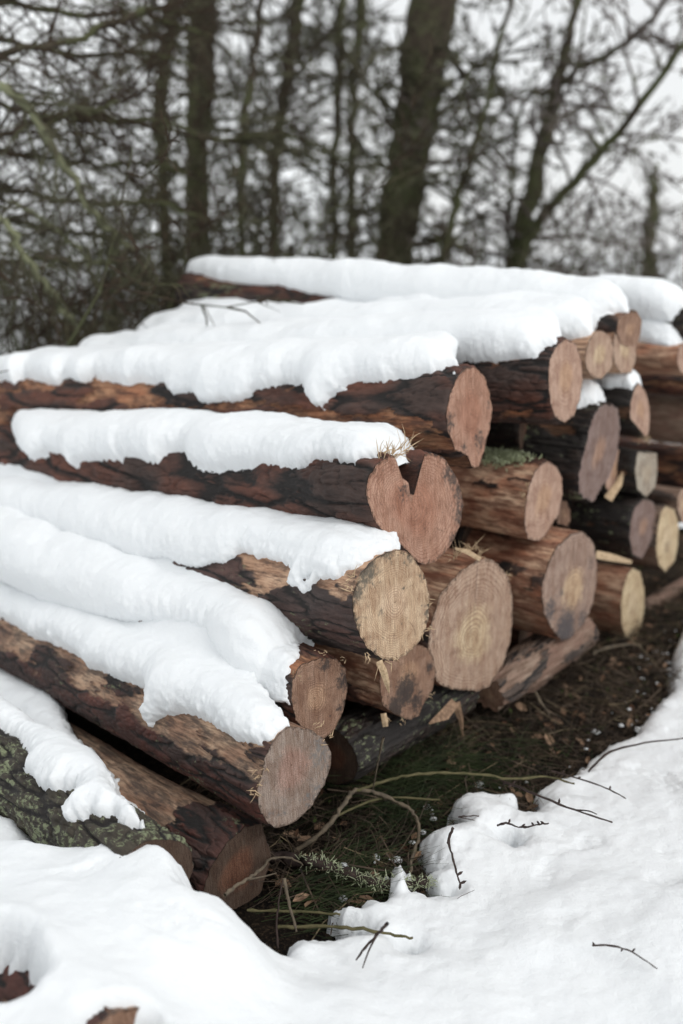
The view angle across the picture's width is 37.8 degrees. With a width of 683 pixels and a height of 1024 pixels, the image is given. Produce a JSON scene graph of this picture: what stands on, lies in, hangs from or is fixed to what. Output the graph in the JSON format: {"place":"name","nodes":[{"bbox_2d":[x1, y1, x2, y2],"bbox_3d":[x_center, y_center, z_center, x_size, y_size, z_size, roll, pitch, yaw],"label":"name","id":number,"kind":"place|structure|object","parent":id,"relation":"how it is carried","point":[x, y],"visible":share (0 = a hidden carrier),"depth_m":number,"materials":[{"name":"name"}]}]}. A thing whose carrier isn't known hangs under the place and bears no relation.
{"place":"outdoors","nodes":[
{"label":"outdoors","id":0,"kind":"place"},
{"bbox_2d":[0,633,682,1023],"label":"snow ground","id":1,"kind":"structure","parent":0,"point":[510,937],"depth_m":2.09,"materials":[{"name":"snow"}]},
{"bbox_2d":[0,965,139,1023],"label":"log","id":2,"kind":"object","parent":1,"relation":"on","point":[14,985],"visible":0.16,"depth_m":1.82,"materials":[{"name":"brown wood"}]},
{"bbox_2d":[278,924,412,939],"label":"twig","id":3,"kind":"object","parent":1,"relation":"on","point":[314,926],"visible":0.92,"depth_m":2.23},
{"bbox_2d":[357,771,574,791],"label":"twig","id":4,"kind":"object","parent":1,"relation":"on","point":[440,772],"visible":0.99,"depth_m":2.76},
{"bbox_2d":[501,780,611,822],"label":"twig","id":5,"kind":"object","parent":1,"relation":"on","point":[558,803],"visible":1,"depth_m":2.63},
{"bbox_2d":[618,436,682,487],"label":"log","id":6,"kind":"object","parent":1,"relation":"on","point":[669,465],"visible":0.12,"depth_m":4.68,"materials":[{"name":"brown wood"}]},
{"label":"log","id":7,"kind":"object","parent":1,"relation":"on","visible":0},
{"bbox_2d":[449,526,473,548],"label":"log","id":8,"kind":"object","parent":7,"relation":"on","point":[458,538],"visible":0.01,"depth_m":3.47,"materials":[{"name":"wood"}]},
{"bbox_2d":[450,446,562,540],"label":"log","id":9,"kind":"object","parent":8,"relation":"on","point":[513,493],"visible":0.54,"depth_m":3.27,"materials":[{"name":"wood"}]},
{"bbox_2d":[461,336,582,424],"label":"log","id":10,"kind":"object","parent":9,"relation":"on","point":[541,389],"visible":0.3,"depth_m":3.13,"materials":[{"name":"wood"}]},
{"bbox_2d":[78,303,561,363],"bbox_3d":[-0.161,-0.611,3.834,2.205,0.421,0.489,10,18,33],"label":"snow cap","id":11,"kind":"object","parent":10,"relation":"on","point":[496,334],"visible":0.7,"depth_m":3.35,"materials":[{"name":"snow"}]},
{"bbox_2d":[619,393,682,444],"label":"log","id":12,"kind":"object","parent":8,"relation":"on","point":[666,419],"visible":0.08,"depth_m":4.49,"materials":[{"name":"brown wood"}]},
{"bbox_2d":[639,375,682,395],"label":"log","id":13,"kind":"object","parent":12,"relation":"on","point":[665,385],"visible":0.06,"depth_m":4.40,"materials":[{"name":"brown wood"}]},
{"bbox_2d":[0,526,682,955],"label":"ground","id":14,"kind":"structure","parent":0,"point":[258,926],"depth_m":3.10,"materials":[{"name":"plant"}]},
{"bbox_2d":[0,729,193,879],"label":"log","id":15,"kind":"object","parent":14,"relation":"on","point":[31,808],"visible":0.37,"depth_m":2.32,"materials":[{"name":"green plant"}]},
{"bbox_2d":[0,696,148,841],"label":"snow cap","id":16,"kind":"object","parent":15,"relation":"on","point":[56,760],"visible":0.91,"depth_m":2.39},
{"bbox_2d":[0,183,218,354],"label":"shrub","id":17,"kind":"object","parent":14,"relation":"on","point":[112,291],"visible":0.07,"depth_m":4.81,"materials":[{"name":"brown plant"}]},
{"bbox_2d":[0,155,170,342],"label":"bough","id":18,"kind":"object","parent":17,"relation":"attached to","point":[74,244],"visible":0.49,"depth_m":4.95,"materials":[{"name":"green plant"}]},
{"bbox_2d":[0,37,172,315],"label":"bough","id":19,"kind":"object","parent":17,"relation":"attached to","point":[47,135],"visible":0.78,"depth_m":4.49,"materials":[{"name":"green plant"}]},
{"bbox_2d":[0,184,173,351],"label":"bough","id":20,"kind":"object","parent":17,"relation":"attached to","point":[132,268],"visible":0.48,"depth_m":4.73,"materials":[{"name":"green plant"}]},
{"bbox_2d":[0,110,306,354],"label":"shrub","id":21,"kind":"object","parent":14,"relation":"on","point":[102,286],"visible":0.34,"depth_m":4.36,"materials":[{"name":"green plant"}]},
{"bbox_2d":[0,177,122,352],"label":"bough","id":22,"kind":"object","parent":21,"relation":"attached to","point":[33,268],"visible":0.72,"depth_m":4.37,"materials":[{"name":"green plant"}]},
{"bbox_2d":[0,62,308,348],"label":"shrub","id":23,"kind":"object","parent":14,"relation":"on","point":[69,280],"visible":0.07,"depth_m":8.43,"materials":[{"name":"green plant"}]},
{"bbox_2d":[26,123,293,340],"bbox_3d":[-1.548,-2.126,8.938,2.514,2.604,4.475,0,15,0],"label":"shrub","id":24,"kind":"object","parent":14,"relation":"on","point":[179,216],"visible":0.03,"depth_m":8.42,"materials":[{"name":"brown plant"}]},
{"bbox_2d":[68,721,270,909],"bbox_3d":[-0.980,0.711,3.173,0.217,0.215,2.202,-13,16,-40],"label":"log","id":25,"kind":"object","parent":14,"relation":"on","point":[228,845],"visible":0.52,"depth_m":2.42,"materials":[{"name":"wood"}]},
{"bbox_2d":[0,669,144,813],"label":"snow cap","id":26,"kind":"object","parent":25,"relation":"on","point":[37,705],"visible":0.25,"depth_m":3.03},
{"bbox_2d":[0,617,333,827],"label":"log","id":27,"kind":"object","parent":25,"relation":"on","point":[279,781],"visible":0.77,"depth_m":2.48,"materials":[{"name":"wood"}]},
{"bbox_2d":[0,463,289,745],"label":"snow cap","id":28,"kind":"object","parent":27,"relation":"on","point":[171,667],"visible":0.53,"depth_m":2.65,"materials":[{"name":"snow"}]},
{"bbox_2d":[138,621,346,737],"bbox_3d":[-0.829,0.258,3.248,0.222,0.255,2.209,-15,21,-43],"label":"log","id":29,"kind":"object","parent":27,"relation":"on","point":[318,682],"visible":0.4,"depth_m":2.49,"materials":[{"name":"brown wood"}]},
{"bbox_2d":[0,506,313,705],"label":"snow cap","id":30,"kind":"object","parent":29,"relation":"on","point":[48,561],"visible":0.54,"depth_m":2.85,"materials":[{"name":"snow"}]},
{"bbox_2d":[0,0,338,355],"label":"shrub","id":31,"kind":"object","parent":14,"relation":"on","point":[226,248],"visible":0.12,"depth_m":6.12,"materials":[{"name":"brown plant"}]},
{"bbox_2d":[0,131,217,310],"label":"bough","id":32,"kind":"object","parent":31,"relation":"attached to","point":[91,233],"visible":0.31,"depth_m":6.13,"materials":[{"name":"green plant"}]},
{"bbox_2d":[0,0,275,179],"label":"bough","id":33,"kind":"object","parent":32,"relation":"attached to","point":[101,54],"visible":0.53,"depth_m":5.65,"materials":[{"name":"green plant"}]},
{"bbox_2d":[0,15,235,348],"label":"bough","id":34,"kind":"object","parent":31,"relation":"attached to","point":[17,191],"visible":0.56,"depth_m":5.38,"materials":[{"name":"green plant"}]},
{"bbox_2d":[0,0,252,164],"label":"bough","id":35,"kind":"object","parent":31,"relation":"attached to","point":[29,6],"visible":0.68,"depth_m":5.16,"materials":[{"name":"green plant"}]},
{"bbox_2d":[0,0,279,216],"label":"bough","id":36,"kind":"object","parent":35,"relation":"attached to","point":[49,45],"visible":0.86,"depth_m":4.78,"materials":[{"name":"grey plant"}]},
{"bbox_2d":[0,8,213,235],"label":"bough","id":37,"kind":"object","parent":36,"relation":"attached to","point":[108,103],"visible":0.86,"depth_m":4.79,"materials":[{"name":"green plant"}]},
{"bbox_2d":[0,51,289,236],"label":"bough","id":38,"kind":"object","parent":31,"relation":"attached to","point":[139,119],"visible":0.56,"depth_m":5.56,"materials":[{"name":"brown plant"}]},
{"bbox_2d":[9,123,360,345],"bbox_3d":[-1.161,-1.148,7.182,2.977,3.085,2.504,6,16,22],"label":"shrub","id":39,"kind":"object","parent":14,"relation":"on","point":[267,188],"visible":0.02,"depth_m":6.64,"materials":[{"name":"brown plant"}]},
{"bbox_2d":[1,0,378,333],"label":"tree","id":40,"kind":"object","parent":14,"relation":"on","point":[207,123],"visible":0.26,"depth_m":7.68,"materials":[{"name":"brown plant"}]},
{"bbox_2d":[0,32,410,354],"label":"shrub","id":41,"kind":"object","parent":14,"relation":"on","point":[141,232],"visible":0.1,"depth_m":6.76,"materials":[{"name":"brown plant"}]},
{"bbox_2d":[108,0,401,311],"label":"tree","id":42,"kind":"object","parent":14,"relation":"on","point":[251,75],"visible":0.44,"depth_m":6.88,"materials":[{"name":"brown plant"}]},
{"bbox_2d":[79,7,362,238],"bbox_3d":[-0.758,-2.673,6.883,2.058,1.598,1.187,-5,16,-17],"label":"bough","id":43,"kind":"object","parent":42,"relation":"attached to","point":[242,137],"visible":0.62,"depth_m":6.91,"materials":[{"name":"brown plant"}]},
{"bbox_2d":[223,856,302,896],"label":"twig","id":44,"kind":"object","parent":14,"relation":"on","point":[237,884],"visible":1,"depth_m":2.29,"materials":[{"name":"wood"}]},
{"bbox_2d":[0,21,569,456],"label":"shrub","id":45,"kind":"object","parent":14,"relation":"on","point":[43,305],"visible":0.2,"depth_m":5.18,"materials":[{"name":"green plant"}]},
{"bbox_2d":[0,54,267,220],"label":"bough","id":46,"kind":"object","parent":45,"relation":"attached to","point":[141,162],"visible":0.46,"depth_m":5.93,"materials":[{"name":"brown plant"}]},
{"bbox_2d":[130,189,451,317],"bbox_3d":[-0.274,-1.280,7.615,2.816,2.271,2.978,-4,15,-13],"label":"shrub","id":47,"kind":"object","parent":14,"relation":"on","point":[385,240],"visible":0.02,"depth_m":6.96,"materials":[{"name":"brown plant"}]},
{"bbox_2d":[133,47,520,314],"bbox_3d":[0.040,-1.732,7.542,3.331,3.374,4.053,-6,16,-20],"label":"shrub","id":48,"kind":"object","parent":14,"relation":"on","point":[341,226],"visible":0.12,"depth_m":7.29,"materials":[{"name":"brown plant"}]},
{"bbox_2d":[171,167,501,307],"bbox_3d":[-0.257,-1.312,7.752,3.058,2.693,2.433,0,15,0],"label":"shrub","id":49,"kind":"object","parent":14,"relation":"on","point":[346,232],"visible":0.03,"depth_m":7.74,"materials":[{"name":"brown plant"}]},
{"bbox_2d":[269,851,436,895],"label":"branch","id":50,"kind":"object","parent":14,"relation":"on","point":[309,860],"visible":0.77,"depth_m":2.45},
{"bbox_2d":[293,787,420,873],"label":"twig","id":51,"kind":"object","parent":14,"relation":"on","point":[323,830],"visible":0.98,"depth_m":2.63,"materials":[{"name":"wood"}]},
{"bbox_2d":[324,678,479,784],"bbox_3d":[0.178,0.630,3.038,0.199,0.196,0.602,13,21,40],"label":"log","id":52,"kind":"object","parent":14,"relation":"on","point":[360,731],"visible":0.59,"depth_m":2.86,"materials":[{"name":"brown wood"}]},
{"bbox_2d":[314,643,435,726],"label":"log","id":53,"kind":"object","parent":52,"relation":"on","point":[411,674],"visible":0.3,"depth_m":2.81,"materials":[{"name":"brown wood"}]},
{"bbox_2d":[172,549,436,692],"bbox_3d":[-0.658,0.161,3.248,2.230,0.372,0.352,8,17,44],"label":"log","id":54,"kind":"object","parent":53,"relation":"on","point":[378,608],"visible":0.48,"depth_m":2.51,"materials":[{"name":"wood"}]},
{"bbox_2d":[0,475,399,593],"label":"snow cap","id":55,"kind":"object","parent":54,"relation":"on","point":[185,530],"visible":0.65,"depth_m":2.84,"materials":[{"name":"snow"}]},
{"bbox_2d":[0,424,463,565],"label":"log","id":56,"kind":"object","parent":54,"relation":"on","point":[423,520],"visible":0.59,"depth_m":2.71,"materials":[{"name":"wood"}]},
{"bbox_2d":[11,408,417,491],"bbox_3d":[-0.530,-0.228,3.279,1.952,0.331,0.381,13,20,39],"label":"snow cap","id":57,"kind":"object","parent":56,"relation":"on","point":[209,441],"visible":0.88,"depth_m":2.99,"materials":[{"name":"snow"}]},
{"bbox_2d":[0,364,492,468],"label":"log","id":58,"kind":"object","parent":56,"relation":"on","point":[453,426],"visible":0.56,"depth_m":2.93,"materials":[{"name":"wood"}]},
{"bbox_2d":[0,331,462,410],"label":"snow cap","id":59,"kind":"object","parent":58,"relation":"on","point":[322,370],"visible":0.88,"depth_m":3.16,"materials":[{"name":"snow"}]},
{"bbox_2d":[429,699,458,723],"bbox_3d":[0.308,0.599,2.973,0.031,0.034,0.145,11,18,34],"label":"wood sliver","id":60,"kind":"object","parent":52,"relation":"on","point":[448,709],"visible":1,"depth_m":2.98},
{"bbox_2d":[418,539,512,691],"bbox_3d":[-0.422,0.144,3.731,2.244,0.550,0.492,12,19,38],"label":"log","id":61,"kind":"object","parent":52,"relation":"on","point":[466,643],"visible":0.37,"depth_m":3.04,"materials":[{"name":"wood"}]},
{"bbox_2d":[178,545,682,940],"bbox_3d":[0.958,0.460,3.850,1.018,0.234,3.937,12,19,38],"label":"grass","id":62,"kind":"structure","parent":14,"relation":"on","point":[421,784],"depth_m":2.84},
{"bbox_2d":[180,527,682,939],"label":"straw","id":63,"kind":"object","parent":14,"relation":"on","point":[610,704],"visible":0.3,"depth_m":3.27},
{"bbox_2d":[197,536,682,906],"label":"dead leaves","id":64,"kind":"object","parent":14,"relation":"on","point":[519,794],"visible":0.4,"depth_m":3.19,"materials":[{"name":"brown plant"}]},
{"bbox_2d":[199,555,682,905],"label":"bark chips","id":65,"kind":"object","parent":14,"relation":"on","point":[519,705],"visible":0.35,"depth_m":3.15,"materials":[{"name":"brown wood"}]},
{"bbox_2d":[312,182,617,272],"bbox_3d":[0.784,-1.134,7.306,2.769,2.374,2.679,14,21,42],"label":"shrub","id":66,"kind":"object","parent":14,"relation":"on","point":[436,237],"visible":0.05,"depth_m":6.47,"materials":[{"name":"brown plant"}]},
{"bbox_2d":[355,0,585,263],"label":"tree","id":67,"kind":"object","parent":14,"relation":"on","point":[464,175],"visible":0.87,"depth_m":7.38,"materials":[{"name":"brown plant"}]},
{"bbox_2d":[307,179,667,276],"bbox_3d":[0.612,-1.291,8.596,3.500,2.989,3.350,0,15,0],"label":"shrub","id":68,"kind":"object","parent":14,"relation":"on","point":[397,238],"visible":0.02,"depth_m":8.19,"materials":[{"name":"brown plant"}]},
{"bbox_2d":[452,180,621,275],"bbox_3d":[1.272,-1.327,8.441,3.754,2.946,2.904,0,15,0],"label":"shrub","id":69,"kind":"object","parent":14,"relation":"on","point":[502,250],"visible":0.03,"depth_m":8.14,"materials":[{"name":"plant"}]},
{"bbox_2d":[477,616,598,711],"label":"log","id":70,"kind":"object","parent":14,"relation":"on","point":[533,662],"visible":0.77,"depth_m":3.38,"materials":[{"name":"brown wood"}]},
{"bbox_2d":[461,526,596,639],"bbox_3d":[-0.078,0.080,4.091,2.202,0.412,0.446,11,19,36],"label":"log","id":71,"kind":"object","parent":70,"relation":"on","point":[553,577],"visible":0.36,"depth_m":3.38,"materials":[{"name":"wood"}]},
{"bbox_2d":[552,499,569,526],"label":"log","id":72,"kind":"object","parent":71,"relation":"on","point":[563,518],"visible":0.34,"depth_m":3.68,"materials":[{"name":"brown wood"}]},
{"bbox_2d":[485,401,620,502],"bbox_3d":[0.033,-0.379,4.181,2.202,0.362,0.381,11,18,35],"label":"log","id":73,"kind":"object","parent":72,"relation":"on","point":[579,449],"visible":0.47,"depth_m":3.50,"materials":[{"name":"brown wood"}]},
{"bbox_2d":[485,422,526,451],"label":"log","id":74,"kind":"object","parent":73,"relation":"on","point":[505,435],"visible":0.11,"depth_m":3.55,"materials":[{"name":"black wood"}]},
{"bbox_2d":[571,330,613,378],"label":"log","id":75,"kind":"object","parent":74,"relation":"on","point":[596,352],"visible":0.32,"depth_m":3.40,"materials":[{"name":"wood"}]},
{"bbox_2d":[136,290,593,340],"bbox_3d":[0.026,-0.733,4.109,2.208,0.386,0.480,10,18,34],"label":"snow cap","id":76,"kind":"object","parent":75,"relation":"on","point":[573,314],"visible":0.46,"depth_m":3.82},
{"bbox_2d":[577,379,605,415],"bbox_3d":[0.745,-0.444,3.696,0.507,0.189,0.237,11,18,35],"label":"snow cap","id":77,"kind":"object","parent":73,"relation":"on","point":[592,392],"visible":0.16,"depth_m":3.52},
{"bbox_2d":[403,196,681,282],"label":"shrub","id":78,"kind":"object","parent":14,"relation":"on","point":[534,264],"visible":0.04,"depth_m":6.74,"materials":[{"name":"plant"}]},
{"bbox_2d":[433,198,682,288],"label":"shrub","id":79,"kind":"object","parent":14,"relation":"on","point":[563,265],"visible":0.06,"depth_m":8.41,"materials":[{"name":"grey plant"}]},
{"bbox_2d":[448,177,682,443],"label":"shrub","id":80,"kind":"object","parent":14,"relation":"on","point":[633,253],"visible":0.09,"depth_m":7.17,"materials":[{"name":"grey plant"}]},
{"bbox_2d":[455,158,682,277],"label":"shrub","id":81,"kind":"object","parent":14,"relation":"on","point":[553,229],"visible":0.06,"depth_m":10.25,"materials":[{"name":"grey plant"}]},
{"bbox_2d":[588,562,644,638],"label":"log","id":82,"kind":"object","parent":14,"relation":"on","point":[619,597],"visible":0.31,"depth_m":3.97,"materials":[{"name":"brown wood"}]},
{"bbox_2d":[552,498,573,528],"bbox_3d":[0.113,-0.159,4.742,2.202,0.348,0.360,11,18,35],"label":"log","id":83,"kind":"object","parent":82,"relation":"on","point":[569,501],"visible":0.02,"depth_m":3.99,"materials":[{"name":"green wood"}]},
{"bbox_2d":[595,503,678,571],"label":"log","id":84,"kind":"object","parent":83,"relation":"on","point":[660,552],"visible":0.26,"depth_m":4.18,"materials":[{"name":"beige wood"}]},
{"bbox_2d":[645,485,682,522],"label":"log","id":85,"kind":"object","parent":84,"relation":"on","point":[671,497],"visible":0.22,"depth_m":4.32,"materials":[{"name":"brown wood"}]},
{"bbox_2d":[569,493,655,558],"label":"log","id":86,"kind":"object","parent":82,"relation":"on","point":[602,522],"visible":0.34,"depth_m":3.94,"materials":[{"name":"brown wood"}]},
{"bbox_2d":[605,446,656,497],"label":"log","id":87,"kind":"object","parent":86,"relation":"on","point":[637,468],"visible":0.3,"depth_m":3.86,"materials":[{"name":"beige wood"}]},
{"bbox_2d":[600,382,651,445],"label":"log","id":88,"kind":"object","parent":87,"relation":"on","point":[634,415],"visible":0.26,"depth_m":3.73,"materials":[{"name":"brown wood"}]},
{"bbox_2d":[179,293,617,330],"bbox_3d":[0.165,-0.803,4.293,2.210,0.356,0.486,11,18,34],"label":"snow cap","id":89,"kind":"object","parent":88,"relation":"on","point":[224,301],"visible":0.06,"depth_m":4.40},
{"bbox_2d":[590,367,641,399],"bbox_3d":[0.953,-0.507,3.870,0.434,0.142,0.203,11,19,36],"label":"snow cap","id":90,"kind":"object","parent":88,"relation":"on","point":[622,380],"visible":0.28,"depth_m":3.71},
{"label":"log","id":91,"kind":"object","parent":88,"relation":"on","visible":0},
{"bbox_2d":[607,329,635,373],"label":"log","id":92,"kind":"object","parent":91,"relation":"on","point":[624,359],"visible":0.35,"depth_m":3.61,"materials":[{"name":"beige wood"}]},
{"bbox_2d":[175,272,641,347],"bbox_3d":[0.155,-0.862,4.233,2.202,0.219,0.264,13,19,34],"label":"log","id":93,"kind":"object","parent":92,"relation":"on","point":[628,328],"visible":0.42,"depth_m":4.45,"materials":[{"name":"brown wood"}]},
{"bbox_2d":[187,255,628,317],"bbox_3d":[0.164,-0.938,4.243,2.214,0.289,0.308,11,19,36],"label":"snow cap","id":94,"kind":"object","parent":93,"relation":"on","point":[358,280],"visible":0.62,"depth_m":4.05,"materials":[{"name":"snow"}]},
{"bbox_2d":[633,342,682,375],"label":"log","id":95,"kind":"object","parent":91,"relation":"on","point":[652,359],"visible":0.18,"depth_m":4.00,"materials":[{"name":"brown wood"}]},
{"bbox_2d":[638,319,682,347],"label":"snow cap","id":96,"kind":"object","parent":95,"relation":"on","point":[659,333],"visible":0.26,"depth_m":4.00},
{"bbox_2d":[666,309,682,338],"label":"log","id":97,"kind":"object","parent":95,"relation":"on","point":[677,323],"visible":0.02,"depth_m":3.98,"materials":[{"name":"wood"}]},
{"bbox_2d":[594,274,682,321],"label":"snow cap","id":98,"kind":"object","parent":97,"relation":"on","point":[655,299],"visible":0.22,"depth_m":3.99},
{"bbox_2d":[643,577,682,617],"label":"log","id":99,"kind":"object","parent":14,"relation":"on","point":[654,596],"visible":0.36,"depth_m":4.48,"materials":[{"name":"brown wood"}]},
{"bbox_2d":[0,5,682,527],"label":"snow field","id":100,"kind":"structure","parent":0,"point":[140,133],"depth_m":23.67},
{"bbox_2d":[1,0,312,307],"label":"tree","id":101,"kind":"object","parent":100,"relation":"on","point":[158,150],"visible":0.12,"depth_m":9.08,"materials":[{"name":"brown plant"}]},
{"bbox_2d":[185,0,428,257],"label":"tree","id":102,"kind":"object","parent":100,"relation":"on","point":[293,33],"visible":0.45,"depth_m":8.80,"materials":[{"name":"brown plant"}]},
{"bbox_2d":[220,0,432,259],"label":"tree","id":103,"kind":"object","parent":100,"relation":"on","point":[340,61],"visible":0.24,"depth_m":10.02,"materials":[{"name":"brown plant"}]},
{"bbox_2d":[216,0,465,257],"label":"tree","id":104,"kind":"object","parent":100,"relation":"on","point":[358,43],"visible":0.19,"depth_m":10.52,"materials":[{"name":"brown plant"}]},
{"bbox_2d":[246,0,572,265],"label":"tree","id":105,"kind":"object","parent":100,"relation":"on","point":[422,16],"visible":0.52,"depth_m":8.19,"materials":[{"name":"brown plant"}]},
{"bbox_2d":[383,0,682,267],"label":"tree","id":106,"kind":"object","parent":100,"relation":"on","point":[608,54],"visible":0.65,"depth_m":7.75,"materials":[{"name":"brown plant"}]},
{"bbox_2d":[404,0,682,272],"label":"tree","id":107,"kind":"object","parent":100,"relation":"on","point":[529,236],"visible":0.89,"depth_m":7.48,"materials":[{"name":"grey plant"}]},
{"bbox_2d":[436,0,670,276],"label":"tree","id":108,"kind":"object","parent":100,"relation":"on","point":[537,172],"visible":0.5,"depth_m":7.83,"materials":[{"name":"brown plant"}]},
{"bbox_2d":[569,154,682,282],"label":"tree","id":109,"kind":"object","parent":100,"relation":"on","point":[651,196],"visible":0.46,"depth_m":11.91,"materials":[{"name":"brown plant"}]},
{"bbox_2d":[20,0,682,255],"label":"sky","id":110,"kind":"structure","parent":0,"point":[672,86],"materials":[{"name":"white"}]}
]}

